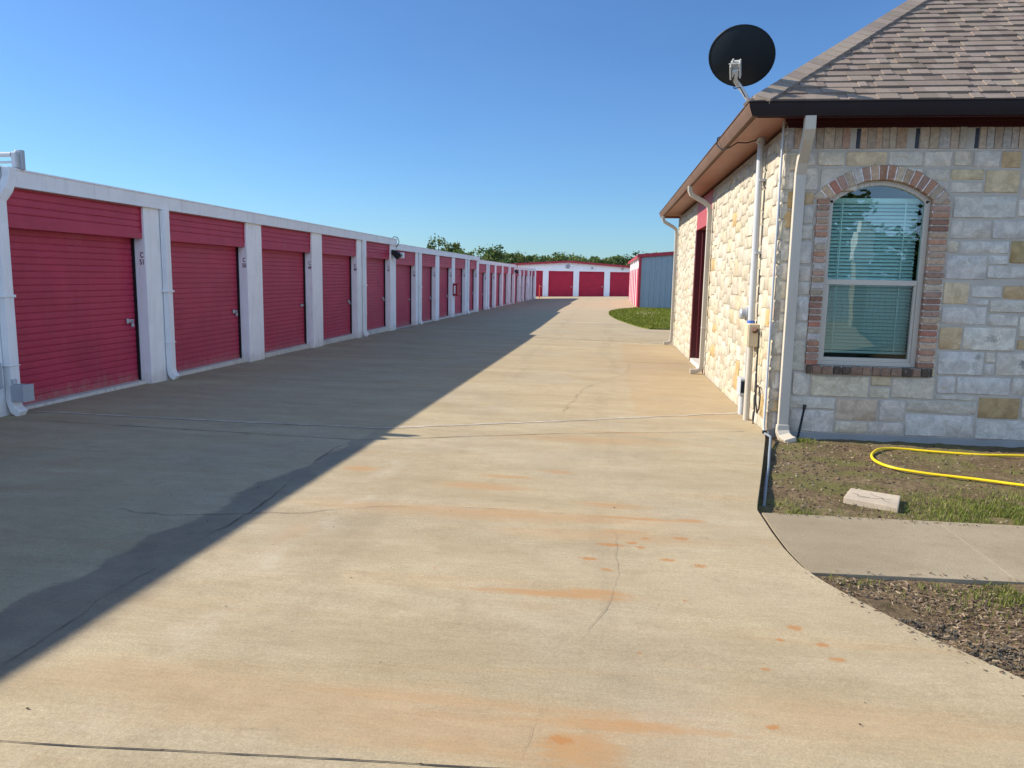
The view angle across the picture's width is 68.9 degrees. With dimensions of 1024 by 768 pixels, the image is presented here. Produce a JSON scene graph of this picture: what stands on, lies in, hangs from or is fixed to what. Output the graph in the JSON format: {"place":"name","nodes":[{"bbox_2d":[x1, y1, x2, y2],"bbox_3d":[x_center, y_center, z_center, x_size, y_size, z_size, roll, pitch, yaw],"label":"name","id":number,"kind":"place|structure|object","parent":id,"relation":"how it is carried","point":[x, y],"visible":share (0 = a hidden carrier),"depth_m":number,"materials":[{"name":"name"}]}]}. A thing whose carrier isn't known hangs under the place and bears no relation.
{"place":"outdoors","nodes":[
{"label":"outdoors","id":0,"kind":"place"},
{"bbox_2d":[0,150,25,169],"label":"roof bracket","id":1,"kind":"object","parent":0,"point":[17,161],"visible":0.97,"depth_m":8.20,"materials":[{"name":"white metal"}]},
{"bbox_2d":[0,0,906,259],"label":"sky","id":2,"kind":"structure","parent":0,"point":[532,127],"materials":[{"name":"blue"}]},
{"bbox_2d":[0,296,1023,767],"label":"driveway","id":3,"kind":"structure","parent":0,"point":[432,606],"depth_m":3.94,"materials":[{"name":"concrete"}]},
{"bbox_2d":[8,441,350,660],"bbox_3d":[-1.900,0.952,4.452,0.121,0.054,6.002,2,8,6],"label":"pavement crack","id":4,"kind":"object","parent":3,"relation":"on","point":[183,549],"visible":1,"depth_m":4.69,"materials":[{"name":"grey concrete"}]},
{"bbox_2d":[23,419,355,439],"bbox_3d":[-3.791,0.453,7.799,4.612,0.015,0.109,2,8,8],"label":"pavement joint","id":5,"kind":"object","parent":3,"relation":"on","point":[191,429],"visible":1,"depth_m":7.74,"materials":[{"name":"grey concrete"}]},
{"bbox_2d":[0,740,495,767],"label":"pavement joint","id":6,"kind":"object","parent":3,"relation":"on","point":[252,754],"visible":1,"depth_m":2.50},
{"bbox_2d":[0,166,535,416],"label":"storage building","id":7,"kind":"structure","parent":3,"relation":"on","point":[105,288],"depth_m":11.64,"materials":[{"name":"white metal"}]},
{"bbox_2d":[0,363,2,388],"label":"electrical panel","id":8,"kind":"object","parent":7,"relation":"attached to","point":[1,382],"visible":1,"depth_m":8.07,"materials":[{"name":"grey metal"}]},
{"bbox_2d":[10,379,34,402],"bbox_3d":[-5.415,0.069,8.223,0.197,0.245,0.160,2,8,7],"label":"junction box","id":9,"kind":"object","parent":7,"relation":"attached to","point":[23,393],"visible":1,"depth_m":8.16,"materials":[{"name":"grey metal"}]},
{"bbox_2d":[9,228,141,404],"bbox_3d":[-5.580,-0.920,9.549,0.065,2.078,2.468,2,8,7],"label":"roll up door","id":10,"kind":"structure","parent":7,"relation":"in","point":[76,306],"depth_m":9.53,"materials":[{"name":"red metal"}]},
{"bbox_2d":[170,242,241,370],"bbox_3d":[-5.196,-1.346,12.544,0.065,2.078,2.468,2,8,7],"label":"roll up door","id":11,"kind":"structure","parent":7,"relation":"in","point":[205,278],"depth_m":12.65,"materials":[{"name":"red metal"}]},
{"bbox_2d":[262,249,306,351],"bbox_3d":[-4.813,-1.773,15.540,0.065,2.078,2.468,2,8,7],"label":"roll up door","id":12,"kind":"structure","parent":7,"relation":"in","point":[283,272],"depth_m":15.71,"materials":[{"name":"red metal"}]},
{"bbox_2d":[322,254,351,339],"bbox_3d":[-4.429,-2.199,18.535,0.065,2.078,2.468,2,8,7],"label":"roll up door","id":13,"kind":"structure","parent":7,"relation":"in","point":[336,269],"depth_m":18.79,"materials":[{"name":"red metal"}]},
{"bbox_2d":[366,258,385,329],"bbox_3d":[-4.045,-2.625,21.531,0.065,2.078,2.468,2,8,7],"label":"roll up door","id":14,"kind":"structure","parent":7,"relation":"in","point":[376,318],"depth_m":21.95,"materials":[{"name":"red metal"}]},
{"bbox_2d":[391,236,403,258],"bbox_3d":[-3.484,-4.146,22.747,0.319,0.687,0.395,2,8,7],"label":"wall light","id":15,"kind":"object","parent":7,"relation":"attached to","point":[396,254],"visible":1,"depth_m":22.62,"materials":[{"name":"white metal"}]},
{"bbox_2d":[396,265,410,327],"bbox_3d":[-3.664,-2.916,24.546,0.065,2.074,2.468,2,8,7],"label":"roll up door","id":16,"kind":"structure","parent":7,"relation":"in","point":[403,272],"depth_m":24.93,"materials":[{"name":"red metal"}]},
{"bbox_2d":[422,266,431,321],"bbox_3d":[-3.280,-3.342,27.542,0.065,2.074,2.468,2,8,7],"label":"roll up door","id":17,"kind":"structure","parent":7,"relation":"in","point":[426,271],"depth_m":28.18,"materials":[{"name":"red metal"}]},
{"bbox_2d":[439,267,447,317],"bbox_3d":[-2.896,-3.769,30.537,0.065,2.074,2.468,2,8,7],"label":"roll up door","id":18,"kind":"structure","parent":7,"relation":"in","point":[443,272],"depth_m":30.99,"materials":[{"name":"red metal"}]},
{"bbox_2d":[453,283,458,295],"bbox_3d":[-2.411,-4.040,31.959,0.209,0.520,0.300,2,8,7],"label":"extinguisher cabinet","id":19,"kind":"object","parent":7,"relation":"attached to","point":[455,289],"visible":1,"depth_m":31.83,"materials":[{"name":"red metal"}]},
{"bbox_2d":[455,268,461,313],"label":"roll up door","id":20,"kind":"structure","parent":7,"relation":"in","point":[458,272],"depth_m":34.27,"materials":[{"name":"red metal"}]},
{"bbox_2d":[469,269,473,310],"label":"roll up door","id":21,"kind":"structure","parent":7,"relation":"in","point":[471,278],"depth_m":37.39,"materials":[{"name":"red metal"}]},
{"bbox_2d":[478,272,483,310],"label":"roll up door","id":22,"kind":"structure","parent":7,"relation":"in","point":[481,275],"depth_m":40.26,"materials":[{"name":"metal"}]},
{"bbox_2d":[489,273,491,307],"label":"roll up door","id":23,"kind":"structure","parent":7,"relation":"in","point":[490,288],"depth_m":43.59,"materials":[{"name":"metal"}]},
{"bbox_2d":[496,273,499,305],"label":"roll up door","id":24,"kind":"structure","parent":7,"relation":"in","point":[497,274],"depth_m":46.33,"materials":[{"name":"red metal"}]},
{"bbox_2d":[503,273,505,304],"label":"roll up door","id":25,"kind":"structure","parent":7,"relation":"in","point":[504,274],"depth_m":49.40,"materials":[{"name":"red metal"}]},
{"bbox_2d":[510,274,511,302],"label":"roll up door","id":26,"kind":"structure","parent":7,"relation":"in","point":[511,274],"depth_m":52.68,"materials":[{"name":"metal"}]},
{"bbox_2d":[515,276,516,302],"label":"roll up door","id":27,"kind":"structure","parent":7,"relation":"in","point":[515,276],"depth_m":55.62,"materials":[{"name":"red metal"}]},
{"bbox_2d":[524,276,525,300],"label":"roll up door","id":28,"kind":"structure","parent":7,"relation":"in","point":[525,276],"depth_m":61.61,"materials":[{"name":"red metal"}]},
{"bbox_2d":[120,506,638,518],"bbox_3d":[-2.356,0.843,5.196,6.510,0.020,0.443,2,8,3],"label":"pavement crack","id":29,"kind":"object","parent":3,"relation":"on","point":[280,512],"visible":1,"depth_m":5.04,"materials":[{"name":"grey concrete"}]},
{"bbox_2d":[28,411,734,427],"bbox_3d":[-1.206,0.411,8.576,8.577,0.052,1.049,0,8,-7],"label":"pavement joint","id":30,"kind":"object","parent":3,"relation":"on","point":[354,426],"visible":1,"depth_m":8.37,"materials":[{"name":"grey concrete"}]},
{"bbox_2d":[371,431,743,439],"bbox_3d":[0.529,0.536,7.950,4.220,0.031,0.123,-1,8,-13],"label":"pavement joint","id":31,"kind":"object","parent":3,"relation":"on","point":[524,434],"visible":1,"depth_m":7.89,"materials":[{"name":"concrete"}]},
{"bbox_2d":[515,523,618,763],"bbox_3d":[0.420,1.091,3.806,0.181,0.029,2.814,3,8,13],"label":"pavement crack","id":32,"kind":"object","parent":3,"relation":"on","point":[586,631],"visible":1,"depth_m":3.61,"materials":[{"name":"brown concrete"}]},
{"bbox_2d":[628,251,676,307],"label":"metal shed","id":33,"kind":"structure","parent":3,"relation":"on","point":[650,279],"depth_m":40.98,"materials":[{"name":"metal"}]},
{"bbox_2d":[634,270,635,304],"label":"roll up door","id":34,"kind":"structure","parent":33,"relation":"in","point":[635,270],"depth_m":46.46,"materials":[{"name":"red metal"}]},
{"bbox_2d":[636,270,637,306],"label":"roll up door","id":35,"kind":"structure","parent":33,"relation":"in","point":[637,270],"depth_m":43.35,"materials":[{"name":"red metal"}]},
{"bbox_2d":[659,0,1023,447],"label":"stone office","id":36,"kind":"structure","parent":3,"relation":"on","point":[898,308],"depth_m":8.02,"materials":[{"name":"stone"}]},
{"bbox_2d":[736,376,744,414],"bbox_3d":[2.934,0.198,9.520,0.112,0.561,0.236,2,8,7],"label":"utility box","id":37,"kind":"object","parent":36,"relation":"attached to","point":[740,386],"visible":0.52,"depth_m":9.44,"materials":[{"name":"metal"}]},
{"bbox_2d":[708,24,775,100],"bbox_3d":[2.341,-3.258,7.763,0.596,0.745,0.665,-1,8,-12],"label":"satellite dish","id":38,"kind":"object","parent":36,"relation":"on","point":[741,56],"visible":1,"depth_m":7.59,"materials":[{"name":"metal"}]},
{"bbox_2d":[739,307,748,377],"bbox_3d":[2.922,-0.520,9.397,0.158,0.895,0.170,2,8,7],"label":"electric meter","id":39,"kind":"object","parent":36,"relation":"attached to","point":[743,313],"visible":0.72,"depth_m":9.31,"materials":[{"name":"grey metal"}]},
{"bbox_2d":[743,323,758,419],"bbox_3d":[2.875,-0.092,9.033,0.130,1.270,0.366,2,8,7],"label":"meter box","id":40,"kind":"object","parent":36,"relation":"attached to","point":[750,336],"visible":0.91,"depth_m":8.99,"materials":[{"name":"beige paint"}]},
{"bbox_2d":[747,137,765,322],"bbox_3d":[2.933,-1.833,8.971,0.122,2.263,0.206,2,8,7],"label":"service conduit","id":41,"kind":"object","parent":36,"relation":"attached to","point":[760,142],"visible":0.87,"depth_m":8.93,"materials":[{"name":"white metal"}]},
{"bbox_2d":[716,137,756,150],"bbox_3d":[2.740,-3.002,9.153,0.128,0.225,0.701,-2,9,-20],"label":"service wire","id":42,"kind":"object","parent":41,"relation":"attached to","point":[734,144],"visible":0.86,"depth_m":9.11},
{"bbox_2d":[752,329,760,423],"bbox_3d":[2.865,-0.066,8.700,0.031,1.136,0.345,2,8,7],"label":"cable loop","id":43,"kind":"object","parent":36,"relation":"attached to","point":[755,398],"visible":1,"depth_m":8.78,"materials":[{"name":"rubber"}]},
{"bbox_2d":[762,121,784,433],"bbox_3d":[2.837,-1.098,8.072,0.052,3.365,0.105,2,8,7],"label":"corner conduit","id":44,"kind":"object","parent":36,"relation":"attached to","point":[773,275],"visible":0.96,"depth_m":8.08,"materials":[{"name":"metal"}]},
{"bbox_2d":[817,181,930,367],"bbox_3d":[3.875,-1.181,8.081,1.030,1.965,0.185,2,8,7],"label":"window","id":45,"kind":"structure","parent":36,"relation":"in","point":[846,281],"depth_m":8.12,"materials":[{"name":"plastic"}]},
{"bbox_2d":[609,307,670,328],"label":"lawn grass","id":46,"kind":"structure","parent":0,"point":[615,313],"depth_m":32.87,"materials":[{"name":"green plant"}]},
{"bbox_2d":[757,436,1023,678],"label":"soil ground","id":47,"kind":"structure","parent":0,"point":[903,611],"depth_m":6.32,"materials":[{"name":"brown soil"}]},
{"bbox_2d":[762,432,771,506],"bbox_3d":[2.400,0.743,7.006,0.088,0.077,2.724,4,9,18],"label":"flexible conduit","id":48,"kind":"object","parent":47,"relation":"on","point":[767,473],"visible":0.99,"depth_m":6.69,"materials":[{"name":"grey plastic"}]},
{"bbox_2d":[796,404,806,439],"bbox_3d":[3.173,0.424,8.192,0.108,0.405,0.036,-2,9,-22],"label":"stub pipe","id":49,"kind":"object","parent":47,"relation":"on","point":[802,416],"visible":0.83,"depth_m":8.18,"materials":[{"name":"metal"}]},
{"bbox_2d":[843,488,899,512],"bbox_3d":[2.846,0.927,5.887,0.390,0.074,0.366,6,10,33],"label":"concrete block","id":50,"kind":"object","parent":47,"relation":"on","point":[875,500],"depth_m":5.83,"materials":[{"name":"white concrete"}]},
{"bbox_2d":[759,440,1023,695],"bbox_3d":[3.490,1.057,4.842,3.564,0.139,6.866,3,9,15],"label":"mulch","id":51,"kind":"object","parent":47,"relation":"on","point":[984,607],"visible":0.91,"depth_m":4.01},
{"bbox_2d":[870,447,1023,486],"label":"garden hose","id":52,"kind":"object","parent":47,"relation":"on","point":[943,475],"visible":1,"depth_m":7.06,"materials":[{"name":"yellow rubber"}]},
{"bbox_2d":[898,617,1023,669],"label":"dirt clods","id":53,"kind":"object","parent":47,"relation":"on","point":[974,648],"visible":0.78,"depth_m":3.43,"materials":[{"name":"brown soil"}]},
{"bbox_2d":[761,435,1023,641],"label":"grass","id":54,"kind":"structure","parent":0,"point":[1017,512],"depth_m":5.63,"materials":[{"name":"green plant"}]},
{"bbox_2d":[762,513,1023,584],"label":"sidewalk","id":55,"kind":"structure","parent":0,"point":[893,549],"depth_m":4.70,"materials":[{"name":"concrete"}]},
{"bbox_2d":[760,513,815,575],"bbox_3d":[1.738,1.011,4.818,0.081,0.001,1.144,2,8,4],"label":"expansion joint","id":56,"kind":"object","parent":55,"relation":"on","point":[762,516],"visible":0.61,"depth_m":5.02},
{"bbox_3d":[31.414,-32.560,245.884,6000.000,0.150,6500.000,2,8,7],"label":"ground","id":57,"kind":"structure","parent":0,"visible":0},
{"bbox_2d":[425,233,453,251],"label":"tree","id":58,"kind":"object","parent":57,"relation":"on","point":[434,246],"visible":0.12,"depth_m":96.48,"materials":[{"name":"green plant"}]},
{"bbox_2d":[444,241,466,254],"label":"tree","id":59,"kind":"object","parent":57,"relation":"on","point":[455,248],"visible":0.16,"depth_m":94.88,"materials":[{"name":"green plant"}]},
{"bbox_2d":[466,244,515,263],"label":"tree","id":60,"kind":"object","parent":57,"relation":"on","point":[495,255],"visible":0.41,"depth_m":107.01,"materials":[{"name":"green plant"}]},
{"bbox_2d":[506,250,529,263],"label":"tree","id":61,"kind":"object","parent":57,"relation":"on","point":[511,258],"visible":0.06,"depth_m":110.75,"materials":[{"name":"green plant"}]},
{"bbox_2d":[514,252,536,262],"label":"tree","id":62,"kind":"object","parent":57,"relation":"on","point":[520,258],"visible":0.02,"depth_m":108.78,"materials":[{"name":"green plant"}]},
{"bbox_2d":[532,254,553,261],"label":"tree","id":63,"kind":"object","parent":57,"relation":"on","point":[537,259],"visible":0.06,"depth_m":112.04,"materials":[{"name":"green plant"}]},
{"bbox_2d":[482,253,628,265],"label":"thicket","id":64,"kind":"object","parent":57,"relation":"on","point":[592,257],"visible":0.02,"depth_m":118.00,"materials":[{"name":"green plant"}]},
{"bbox_2d":[543,252,581,261],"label":"tree","id":65,"kind":"object","parent":57,"relation":"on","point":[559,257],"visible":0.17,"depth_m":106.14,"materials":[{"name":"green plant"}]},
{"bbox_2d":[512,261,629,295],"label":"gable storage building","id":66,"kind":"structure","parent":57,"relation":"on","point":[559,278],"depth_m":74.05,"materials":[{"name":"metal"}]},
{"bbox_2d":[536,271,542,295],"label":"roll up door","id":67,"kind":"structure","parent":66,"relation":"in","point":[539,274],"depth_m":74.64,"materials":[{"name":"red metal"}]},
{"bbox_2d":[548,271,573,295],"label":"roll up door","id":68,"kind":"structure","parent":66,"relation":"in","point":[560,283],"depth_m":74.41,"materials":[{"name":"red metal"}]},
{"bbox_2d":[579,271,603,295],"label":"roll up door","id":69,"kind":"structure","parent":66,"relation":"in","point":[590,283],"depth_m":74.03,"materials":[{"name":"red metal"}]},
{"bbox_2d":[609,272,629,295],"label":"roll up door","id":70,"kind":"structure","parent":66,"relation":"in","point":[619,281],"depth_m":73.70,"materials":[{"name":"red metal"}]},
{"bbox_2d":[574,256,602,262],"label":"tree","id":71,"kind":"object","parent":57,"relation":"on","point":[591,260],"visible":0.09,"depth_m":107.82,"materials":[{"name":"green plant"}]},
{"bbox_2d":[596,257,623,264],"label":"tree","id":72,"kind":"object","parent":57,"relation":"on","point":[611,261],"visible":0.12,"depth_m":107.88,"materials":[{"name":"green plant"}]},
{"bbox_2d":[622,254,633,265],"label":"tree","id":73,"kind":"object","parent":57,"relation":"on","point":[629,259],"visible":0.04,"depth_m":110.46,"materials":[{"name":"green plant"}]},
{"bbox_2d":[625,250,656,265],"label":"tree","id":74,"kind":"object","parent":57,"relation":"on","point":[635,253],"visible":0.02,"depth_m":106.08,"materials":[{"name":"green plant"}]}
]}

